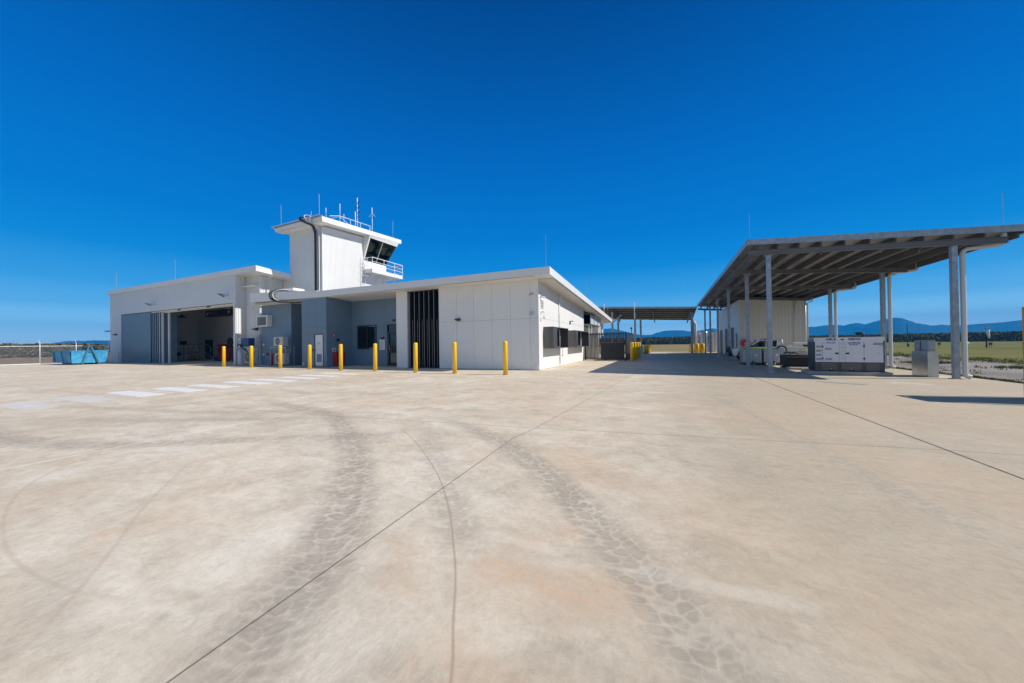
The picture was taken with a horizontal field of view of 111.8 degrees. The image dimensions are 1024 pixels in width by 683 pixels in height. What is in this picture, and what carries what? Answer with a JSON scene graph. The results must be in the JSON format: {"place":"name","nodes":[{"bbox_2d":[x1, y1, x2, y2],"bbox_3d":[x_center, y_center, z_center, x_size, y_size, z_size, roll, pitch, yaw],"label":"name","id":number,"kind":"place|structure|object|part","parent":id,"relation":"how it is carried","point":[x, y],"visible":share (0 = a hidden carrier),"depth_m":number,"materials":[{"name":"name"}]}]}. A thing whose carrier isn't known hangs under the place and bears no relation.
{"place":"outdoors","nodes":[
{"label":"outdoors","id":0,"kind":"place"},
{"bbox_2d":[56,341,109,345],"bbox_3d":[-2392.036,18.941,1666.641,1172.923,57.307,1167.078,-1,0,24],"label":"hills","id":1,"kind":"structure","parent":0,"point":[85,342],"depth_m":1920.24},
{"bbox_2d":[0,341,1022,364],"bbox_3d":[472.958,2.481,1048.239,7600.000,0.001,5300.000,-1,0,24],"label":"ground","id":2,"kind":"structure","parent":0,"point":[1008,350],"depth_m":45.15,"materials":[{"name":"green plant"}]},
{"bbox_2d":[0,343,109,357],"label":"bushland","id":3,"kind":"structure","parent":2,"relation":"on","point":[84,346],"depth_m":70.60,"materials":[{"name":"green plant"}]},
{"bbox_2d":[0,352,1023,682],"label":"concrete apron","id":4,"kind":"object","parent":2,"relation":"on","point":[676,518],"visible":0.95,"depth_m":2.43,"materials":[{"name":"beige concrete"}]},
{"bbox_2d":[0,340,109,364],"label":"fence","id":5,"kind":"object","parent":4,"relation":"on","point":[44,351],"visible":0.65,"depth_m":32.38,"materials":[{"name":"silver metal"}]},
{"bbox_2d":[51,346,108,363],"bbox_3d":[-39.450,1.218,31.730,4.656,1.656,2.300,-1,0,24],"label":"skip bin","id":6,"kind":"object","parent":4,"relation":"on","point":[88,356],"visible":1,"depth_m":30.84,"materials":[{"name":"blue metal"}]},
{"bbox_2d":[178,341,188,360],"bbox_3d":[-33.751,0.950,35.687,1.220,2.010,0.500,-1,0,24],"label":"monitor stand","id":7,"kind":"object","parent":4,"relation":"on","point":[183,343],"visible":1,"depth_m":35.61,"materials":[{"name":"black metal"}]},
{"bbox_2d":[190,350,196,360],"bbox_3d":[-32.433,1.389,35.307,0.600,1.090,0.347,-1,0,24],"label":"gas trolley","id":8,"kind":"object","parent":4,"relation":"on","point":[192,355],"visible":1,"depth_m":35.23,"materials":[{"name":"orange metal"}]},
{"bbox_2d":[104,265,291,364],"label":"hangar","id":9,"kind":"structure","parent":4,"relation":"on","point":[147,325],"depth_m":31.86,"materials":[{"name":"white metal"}]},
{"bbox_2d":[122,312,151,362],"bbox_3d":[-36.175,-0.338,33.441,6.070,4.700,0.150,-1,0,24],"label":"closed door","id":10,"kind":"structure","parent":9,"relation":"in","point":[136,328],"depth_m":33.28,"materials":[{"name":"grey metal"}]},
{"bbox_2d":[152,313,153,362],"bbox_3d":[-32.992,-0.364,32.592,0.070,4.630,1.220,-1,0,24],"label":"door leaf","id":11,"kind":"structure","parent":9,"relation":"in","point":[152,313],"depth_m":32.06,"materials":[{"name":"grey metal"}]},
{"bbox_2d":[153,312,155,362],"bbox_3d":[-32.682,-0.369,32.452,0.070,4.630,1.220,-1,0,24],"label":"door leaf","id":12,"kind":"structure","parent":9,"relation":"in","point":[153,312],"depth_m":31.92,"materials":[{"name":"grey metal"}]},
{"bbox_2d":[155,312,156,362],"bbox_3d":[-32.372,-0.375,32.313,0.070,4.630,1.220,-1,0,24],"label":"door leaf","id":13,"kind":"structure","parent":9,"relation":"in","point":[155,312],"depth_m":31.77,"materials":[{"name":"grey metal"}]},
{"bbox_2d":[157,312,158,362],"bbox_3d":[-32.062,-0.380,32.173,0.070,4.630,1.220,-1,0,24],"label":"door leaf","id":14,"kind":"structure","parent":9,"relation":"in","point":[157,312],"depth_m":31.62,"materials":[{"name":"grey metal"}]},
{"bbox_2d":[159,312,176,362],"bbox_3d":[-31.753,-0.386,32.033,0.070,4.630,1.220,-1,0,24],"label":"door leaf","id":15,"kind":"structure","parent":9,"relation":"in","point":[173,316],"depth_m":31.99,"materials":[{"name":"grey metal"}]},
{"bbox_2d":[205,340,212,358],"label":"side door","id":16,"kind":"structure","parent":9,"relation":"in","point":[208,343],"depth_m":40.85,"materials":[{"name":"black metal"}]},
{"bbox_2d":[205,308,232,316],"bbox_3d":[-26.016,-3.339,33.178,10.600,1.550,0.720,-1,0,24],"label":"ceiling duct","id":17,"kind":"object","parent":9,"relation":"hanging from","point":[224,312],"visible":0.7,"depth_m":33.91,"materials":[{"name":"black metal"}]},
{"bbox_2d":[251,336,260,345],"bbox_3d":[-19.501,-0.036,26.453,0.900,0.800,0.215,-1,0,24],"label":"switch box","id":18,"kind":"object","parent":9,"relation":"attached to","point":[257,340],"visible":0.64,"depth_m":26.26,"materials":[{"name":"white metal"}]},
{"bbox_2d":[188,344,213,360],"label":"stair platform","id":19,"kind":"structure","parent":4,"relation":"on","point":[198,352],"depth_m":36.69,"materials":[{"name":"metal"}]},
{"bbox_2d":[218,344,227,360],"bbox_3d":[-28.627,1.083,34.406,0.750,1.700,0.620,-1,0,24],"label":"tool chest","id":20,"kind":"object","parent":4,"relation":"on","point":[220,352],"visible":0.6,"depth_m":34.13,"materials":[{"name":"red metal"}]},
{"bbox_2d":[222,346,225,366],"bbox_3d":[-19.668,1.024,23.683,0.237,1.400,0.237,-1,0,24],"label":"bollard","id":21,"kind":"object","parent":4,"relation":"on","point":[223,356],"visible":1,"depth_m":23.62,"materials":[{"name":"metal"}]},
{"bbox_2d":[225,346,232,360],"bbox_3d":[-27.832,1.171,34.267,0.750,1.500,0.620,-1,0,24],"label":"tool chest","id":22,"kind":"object","parent":4,"relation":"on","point":[227,352],"visible":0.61,"depth_m":33.96,"materials":[{"name":"red metal"}]},
{"bbox_2d":[226,338,232,361],"bbox_3d":[-26.834,0.762,33.005,1.120,2.270,0.600,-1,0,24],"label":"pedestal fan","id":23,"kind":"object","parent":4,"relation":"on","point":[230,342],"visible":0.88,"depth_m":32.92,"materials":[{"name":"black plastic"}]},
{"bbox_2d":[107,373,354,396],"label":"crossing stripes","id":24,"kind":"object","parent":4,"relation":"on","point":[136,393],"visible":0.96,"depth_m":11.56,"materials":[{"name":"white paint"}]},
{"bbox_2d":[238,349,242,364],"bbox_3d":[-20.075,1.111,25.622,0.300,1.170,0.300,-1,0,24],"label":"gas bottle","id":25,"kind":"object","parent":4,"relation":"on","point":[240,356],"visible":1,"depth_m":25.52,"materials":[{"name":"white metal"}]},
{"bbox_2d":[236,347,258,364],"bbox_3d":[-19.480,1.075,25.545,1.710,1.316,0.710,-1,0,24],"label":"unit stand","id":26,"kind":"object","parent":4,"relation":"on","point":[249,354],"visible":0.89,"depth_m":25.46,"materials":[{"name":"metal"}]},
{"bbox_2d":[241,338,254,346],"bbox_3d":[-19.346,0.064,25.395,0.950,0.620,0.415,-1,0,24],"label":"blue box","id":27,"kind":"object","parent":26,"relation":"on","point":[247,342],"visible":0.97,"depth_m":25.20,"materials":[{"name":"paint"}]},
{"bbox_2d":[241,339,247,345],"bbox_3d":[-19.428,0.064,25.213,0.850,0.500,0.014,-1,0,24],"label":"door","id":28,"kind":"structure","parent":27,"relation":"in","point":[244,342],"depth_m":25.21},
{"bbox_2d":[245,350,257,363],"bbox_3d":[-19.139,1.157,25.447,0.950,0.990,0.388,-1,0,24],"label":"air compressor","id":29,"kind":"object","parent":4,"relation":"on","point":[255,356],"visible":0.81,"depth_m":25.32,"materials":[{"name":"grey metal"}]},
{"bbox_2d":[250,346,252,367],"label":"bollard","id":30,"kind":"object","parent":4,"relation":"on","point":[251,356],"visible":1,"depth_m":22.24,"materials":[{"name":"metal"}]},
{"bbox_2d":[267,353,274,364],"bbox_3d":[-16.892,1.243,24.405,0.910,0.878,0.180,-1,0,24],"label":"fire hydrant","id":31,"kind":"object","parent":4,"relation":"on","point":[272,354],"visible":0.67,"depth_m":24.34,"materials":[{"name":"metal"}]},
{"bbox_2d":[278,345,281,367],"bbox_3d":[-13.997,0.923,20.960,0.238,1.400,0.238,-1,0,24],"label":"bollard","id":32,"kind":"object","parent":4,"relation":"on","point":[280,356],"visible":1,"depth_m":20.89,"materials":[{"name":"metal"}]},
{"bbox_2d":[270,347,294,365],"bbox_3d":[-15.747,1.019,23.790,1.760,1.296,0.640,-1,0,24],"label":"unit stand","id":33,"kind":"object","parent":4,"relation":"on","point":[286,354],"visible":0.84,"depth_m":23.69,"materials":[{"name":"metal"}]},
{"bbox_2d":[274,337,287,346],"bbox_3d":[-15.866,0.023,23.807,1.000,0.660,0.388,-1,0,24],"label":"air conditioner","id":34,"kind":"object","parent":33,"relation":"on","point":[282,341],"visible":0.98,"depth_m":23.62,"materials":[{"name":"grey metal"}]},
{"bbox_2d":[275,353,288,364],"bbox_3d":[-15.758,1.181,23.758,1.000,0.780,0.388,-1,0,24],"label":"air conditioner","id":35,"kind":"object","parent":33,"relation":"on","point":[283,358],"visible":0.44,"depth_m":23.61,"materials":[{"name":"grey metal"}]},
{"bbox_2d":[308,345,311,368],"bbox_3d":[-11.495,0.879,19.721,0.238,1.400,0.237,-1,0,24],"label":"bollard","id":36,"kind":"object","parent":4,"relation":"on","point":[309,356],"visible":0.95,"depth_m":19.65,"materials":[{"name":"metal"}]},
{"bbox_2d":[339,344,342,369],"bbox_3d":[-9.133,0.836,18.513,0.238,1.400,0.237,-1,0,24],"label":"bollard","id":37,"kind":"object","parent":4,"relation":"on","point":[340,356],"visible":0.98,"depth_m":18.44,"materials":[{"name":"metal"}]},
{"bbox_2d":[373,343,377,370],"bbox_3d":[-6.900,0.797,17.506,0.237,1.400,0.237,-1,0,24],"label":"bollard","id":38,"kind":"object","parent":4,"relation":"on","point":[374,356],"visible":0.96,"depth_m":17.43,"materials":[{"name":"metal"}]},
{"bbox_2d":[413,343,417,372],"bbox_3d":[-4.535,0.755,16.329,0.237,1.400,0.238,-1,0,24],"label":"bollard","id":39,"kind":"object","parent":4,"relation":"on","point":[415,349],"visible":1,"depth_m":16.25,"materials":[{"name":"metal"}]},
{"bbox_2d":[250,235,611,369],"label":"building","id":40,"kind":"structure","parent":4,"relation":"on","point":[533,318],"depth_m":19.47,"materials":[{"name":"white concrete"}]},
{"bbox_2d":[256,315,271,326],"bbox_3d":[-18.013,-1.476,25.210,1.320,0.820,0.340,-1,0,24],"label":"louvred box","id":41,"kind":"object","parent":40,"relation":"attached to","point":[263,320],"visible":1,"depth_m":25.05,"materials":[{"name":"white metal"}]},
{"bbox_2d":[269,289,301,302],"bbox_3d":[-14.957,-3.029,23.258,2.977,1.069,0.709,-1,0,18],"label":"cable loop","id":42,"kind":"object","parent":40,"relation":"attached to","point":[271,297],"visible":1,"depth_m":23.36,"materials":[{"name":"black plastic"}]},
{"bbox_2d":[283,288,304,291],"bbox_3d":[-15.969,-3.574,25.420,1.224,0.560,0.984,-1,0,24],"label":"roof ventilator","id":43,"kind":"object","parent":40,"relation":"on","point":[294,289],"visible":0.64,"depth_m":25.04,"materials":[{"name":"white metal"}]},
{"bbox_2d":[315,335,322,365],"bbox_3d":[-12.141,0.563,21.840,0.720,1.985,0.109,-1,0,24],"label":"service door","id":44,"kind":"structure","parent":40,"relation":"in","point":[318,338],"depth_m":21.84,"materials":[{"name":"metal"}]},
{"bbox_2d":[271,214,402,290],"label":"control tower","id":45,"kind":"structure","parent":40,"relation":"on","point":[326,253],"depth_m":27.50,"materials":[{"name":"white metal"}]},
{"bbox_2d":[355,198,359,226],"bbox_3d":[-12.767,-10.611,28.646,0.410,2.550,0.155,-1,0,24],"label":"dipole mast","id":46,"kind":"object","parent":45,"relation":"on","point":[358,202],"visible":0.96,"depth_m":28.68,"materials":[{"name":"white metal"}]},
{"bbox_2d":[333,352,344,364],"bbox_3d":[-11.035,1.073,22.174,0.325,0.800,0.650,-1,0,24],"label":"hose cabinet","id":47,"kind":"object","parent":40,"relation":"attached to","point":[335,358],"visible":0.45,"depth_m":21.90,"materials":[{"name":"red metal"}]},
{"bbox_3d":[-10.901,1.070,22.113,0.030,0.720,0.590,-1,0,24],"label":"cabinet door","id":48,"kind":"part","parent":47,"relation":"part of","materials":[{"name":"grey metal"}]},
{"bbox_2d":[357,325,376,348],"bbox_3d":[-9.479,-0.275,22.752,1.720,1.580,0.120,-1,0,24],"label":"window","id":49,"kind":"structure","parent":40,"relation":"in","point":[366,335],"depth_m":22.71,"materials":[{"name":"black glass"}]},
{"bbox_2d":[379,339,384,349],"bbox_3d":[-8.283,0.203,22.137,0.450,0.660,0.016,-1,0,24],"label":"notice board","id":50,"kind":"object","parent":40,"relation":"attached to","point":[381,344],"visible":1,"depth_m":22.12,"materials":[{"name":"white paper"}]},
{"bbox_2d":[387,324,396,365],"bbox_3d":[-7.381,0.223,21.764,1.160,2.630,0.194,-1,0,24],"label":"glass door","id":51,"kind":"structure","parent":40,"relation":"in","point":[391,328],"depth_m":21.88,"materials":[{"name":"glass"}]},
{"bbox_2d":[584,314,602,359],"bbox_3d":[6.848,-0.345,29.603,1.230,3.440,7.200,-1,0,24],"label":"air duct","id":52,"kind":"object","parent":40,"relation":"attached to","point":[591,321],"visible":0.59,"depth_m":27.30,"materials":[{"name":"metal"}]},
{"bbox_2d":[452,342,456,373],"bbox_3d":[-2.554,0.720,15.446,0.238,1.400,0.237,-1,0,24],"label":"bollard","id":53,"kind":"object","parent":4,"relation":"on","point":[454,351],"visible":1,"depth_m":15.36,"materials":[{"name":"metal"}]},
{"bbox_2d":[503,341,507,374],"bbox_3d":[-0.277,0.680,14.463,0.238,1.400,0.237,-1,0,24],"label":"bollard","id":54,"kind":"object","parent":4,"relation":"on","point":[505,360],"visible":1,"depth_m":14.38,"materials":[{"name":"metal"}]},
{"bbox_2d":[585,332,624,359],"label":"slatted gate","id":55,"kind":"structure","parent":4,"relation":"on","point":[602,347],"depth_m":24.68,"materials":[{"name":"grey metal"}]},
{"bbox_2d":[600,342,624,357],"bbox_3d":[7.763,0.680,26.666,1.700,1.260,1.100,-1,0,24],"label":"wheelie bin","id":56,"kind":"object","parent":4,"relation":"on","point":[614,350],"visible":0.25,"depth_m":26.23,"materials":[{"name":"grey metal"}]},
{"bbox_2d":[625,332,633,360],"bbox_3d":[9.121,0.337,26.794,0.100,1.990,5.850,-1,0,24],"label":"fence panel","id":57,"kind":"object","parent":4,"relation":"on","point":[629,337],"visible":0.75,"depth_m":25.15,"materials":[{"name":"grey metal"}]},
{"bbox_2d":[630,342,633,361],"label":"bollard","id":58,"kind":"object","parent":4,"relation":"on","point":[631,351],"visible":1,"depth_m":22.97,"materials":[{"name":"metal"}]},
{"bbox_2d":[633,342,636,359],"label":"bollard","id":59,"kind":"object","parent":4,"relation":"on","point":[635,355],"visible":0.81,"depth_m":24.88,"materials":[{"name":"metal"}]},
{"bbox_2d":[636,342,638,358],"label":"bollard","id":60,"kind":"object","parent":4,"relation":"on","point":[637,347],"visible":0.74,"depth_m":26.79,"materials":[{"name":"metal"}]},
{"bbox_2d":[639,342,640,357],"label":"bollard","id":61,"kind":"object","parent":4,"relation":"on","point":[639,350],"visible":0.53,"depth_m":28.61,"materials":[{"name":"metal"}]},
{"bbox_2d":[644,344,648,353],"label":"bollard","id":62,"kind":"object","parent":4,"relation":"on","point":[646,348],"visible":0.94,"depth_m":38.48,"materials":[{"name":"metal"}]},
{"bbox_2d":[598,302,696,352],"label":"canopy","id":63,"kind":"object","parent":4,"relation":"on","point":[634,313],"visible":0.76,"depth_m":41.46,"materials":[{"name":"metal"}]},
{"bbox_2d":[694,344,698,352],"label":"bollard","id":64,"kind":"object","parent":4,"relation":"on","point":[696,347],"visible":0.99,"depth_m":39.61,"materials":[{"name":"metal"}]},
{"bbox_2d":[700,344,704,352],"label":"bollard","id":65,"kind":"object","parent":4,"relation":"on","point":[702,348],"visible":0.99,"depth_m":38.86,"materials":[{"name":"metal"}]},
{"bbox_2d":[697,331,708,351],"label":"water tank","id":66,"kind":"object","parent":4,"relation":"on","point":[700,338],"visible":0.65,"depth_m":41.37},
{"bbox_2d":[709,331,716,351],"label":"water tank","id":67,"kind":"object","parent":4,"relation":"on","point":[714,340],"visible":0.54,"depth_m":41.12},
{"bbox_2d":[739,348,762,364],"bbox_3d":[12.619,0.802,18.336,0.877,0.845,1.008,-1,0,24],"label":"liquid tank","id":68,"kind":"object","parent":4,"relation":"on","point":[756,357],"visible":0.88,"depth_m":17.98,"materials":[{"name":"plastic"}]},
{"bbox_2d":[719,300,806,356],"bbox_3d":[21.827,-1.013,31.444,4.100,4.420,12.725,-1,0,24],"label":"annex","id":69,"kind":"object","parent":4,"relation":"on","point":[788,321],"visible":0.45,"depth_m":25.95,"materials":[{"name":"white metal"}]},
{"bbox_2d":[721,330,722,352],"bbox_3d":[21.599,0.012,35.619,0.040,2.400,1.900,-1,0,24],"label":"door","id":70,"kind":"structure","parent":69,"relation":"in","point":[721,330],"depth_m":35.94,"materials":[{"name":"grey metal"}]},
{"bbox_2d":[726,329,727,346],"bbox_3d":[20.201,0.008,32.519,0.040,2.400,1.700,-1,0,24],"label":"door","id":71,"kind":"structure","parent":69,"relation":"in","point":[726,329],"depth_m":32.64,"materials":[{"name":"grey metal"}]},
{"bbox_2d":[732,327,733,355],"bbox_3d":[18.803,0.005,29.420,0.040,2.400,1.700,-1,0,24],"label":"door","id":72,"kind":"structure","parent":69,"relation":"in","point":[733,327],"depth_m":29.48,"materials":[{"name":"grey metal"}]},
{"bbox_2d":[741,339,750,346],"bbox_3d":[17.692,0.147,26.246,0.620,0.620,0.200,-1,0,24],"label":"hose reel","id":73,"kind":"object","parent":69,"relation":"attached to","point":[743,343],"visible":0.49,"depth_m":26.23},
{"bbox_2d":[725,337,807,359],"bbox_3d":[15.872,0.460,21.579,4.299,1.490,1.533,-1,0,24],"label":"utility vehicle","id":74,"kind":"object","parent":4,"relation":"on","point":[762,343],"visible":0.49,"depth_m":21.21,"materials":[{"name":"white paint"}]},
{"bbox_2d":[759,348,783,364],"bbox_3d":[13.460,0.787,18.011,0.877,0.845,1.008,-1,0,24],"label":"liquid tank","id":75,"kind":"object","parent":4,"relation":"on","point":[777,352],"visible":0.53,"depth_m":17.65,"materials":[{"name":"plastic"}]},
{"bbox_2d":[780,365,807,369],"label":"concrete slab","id":76,"kind":"structure","parent":4,"relation":"on","point":[796,367],"depth_m":14.87,"materials":[{"name":"grey concrete"}]},
{"bbox_2d":[780,355,807,367],"bbox_3d":[12.969,0.877,15.469,1.710,0.548,0.930,-1,0,24],"label":"steel trough","id":77,"kind":"object","parent":76,"relation":"on","point":[792,360],"visible":0.62,"depth_m":15.25,"materials":[{"name":"black metal"}]},
{"bbox_2d":[816,381,867,384],"bbox_3d":[9.639,1.204,10.131,0.361,0.004,1.082,-1,-1,-32],"label":"pit cover","id":78,"kind":"object","parent":4,"relation":"on","point":[843,382],"visible":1,"depth_m":10.16,"materials":[{"name":"concrete"}]},
{"bbox_2d":[801,369,892,375],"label":"generator plinth","id":79,"kind":"structure","parent":4,"relation":"on","point":[810,371],"depth_m":12.26,"materials":[{"name":"concrete"}]},
{"bbox_2d":[808,332,884,371],"bbox_3d":[12.175,0.367,12.740,1.854,1.383,1.034,-1,0,31],"label":"generator","id":80,"kind":"object","parent":79,"relation":"on","point":[862,353],"visible":1,"depth_m":12.32,"materials":[{"name":"grey metal"}]},
{"bbox_2d":[696,193,1023,378],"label":"canopy","id":81,"kind":"object","parent":4,"relation":"on","point":[801,268],"visible":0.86,"depth_m":14.09,"materials":[{"name":"metal"}]},
{"bbox_2d":[912,340,938,376],"bbox_3d":[13.886,0.559,11.606,0.350,1.196,0.860,-1,0,24],"label":"metal cabinet","id":82,"kind":"object","parent":4,"relation":"on","point":[925,360],"visible":1,"depth_m":11.46,"materials":[{"name":"metal"}]},
{"bbox_2d":[1022,307,1023,378],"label":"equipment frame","id":83,"kind":"object","parent":4,"relation":"on","point":[1023,336],"visible":1,"depth_m":7.31,"materials":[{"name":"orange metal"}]},
{"bbox_2d":[600,336,708,344],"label":"scrub belt","id":84,"kind":"object","parent":2,"relation":"on","point":[666,340],"visible":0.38,"depth_m":176.65,"materials":[{"name":"green plant"}]},
{"bbox_2d":[809,331,1022,341],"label":"tree belt","id":85,"kind":"object","parent":2,"relation":"on","point":[994,336],"visible":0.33,"depth_m":116.91,"materials":[{"name":"green plant"}]},
{"bbox_2d":[0,0,1023,344],"label":"sky","id":86,"kind":"structure","parent":0,"point":[144,142],"materials":[{"name":"blue"}]},
{"bbox_2d":[781,348,804,354],"bbox_3d":[14.361,0.774,17.819,0.877,0.844,0.917,-1,0,24],"label":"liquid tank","id":87,"kind":"object","parent":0,"point":[794,351],"visible":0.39,"depth_m":17.47,"materials":[{"name":"metal"}]},
{"bbox_2d":[601,318,1021,337],"bbox_3d":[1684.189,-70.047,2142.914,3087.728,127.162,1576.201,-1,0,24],"label":"hills","id":88,"kind":"structure","parent":0,"point":[899,325],"depth_m":1849.39,"materials":[{"name":"green plant"}]},
{"bbox_2d":[887,355,1023,381],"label":"gravel path","id":89,"kind":"structure","parent":0,"point":[1007,374],"depth_m":14.18,"materials":[{"name":"grey gravel"}]},
{"bbox_2d":[887,352,1023,383],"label":"verge grass","id":90,"kind":"structure","parent":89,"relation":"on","point":[991,359],"depth_m":16.10,"materials":[{"name":"green plant"}]},
{"bbox_2d":[985,326,989,347],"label":"windsock","id":91,"kind":"object","parent":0,"point":[987,332],"visible":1,"depth_m":43.15,"materials":[{"name":"white fabric"}]}
]}

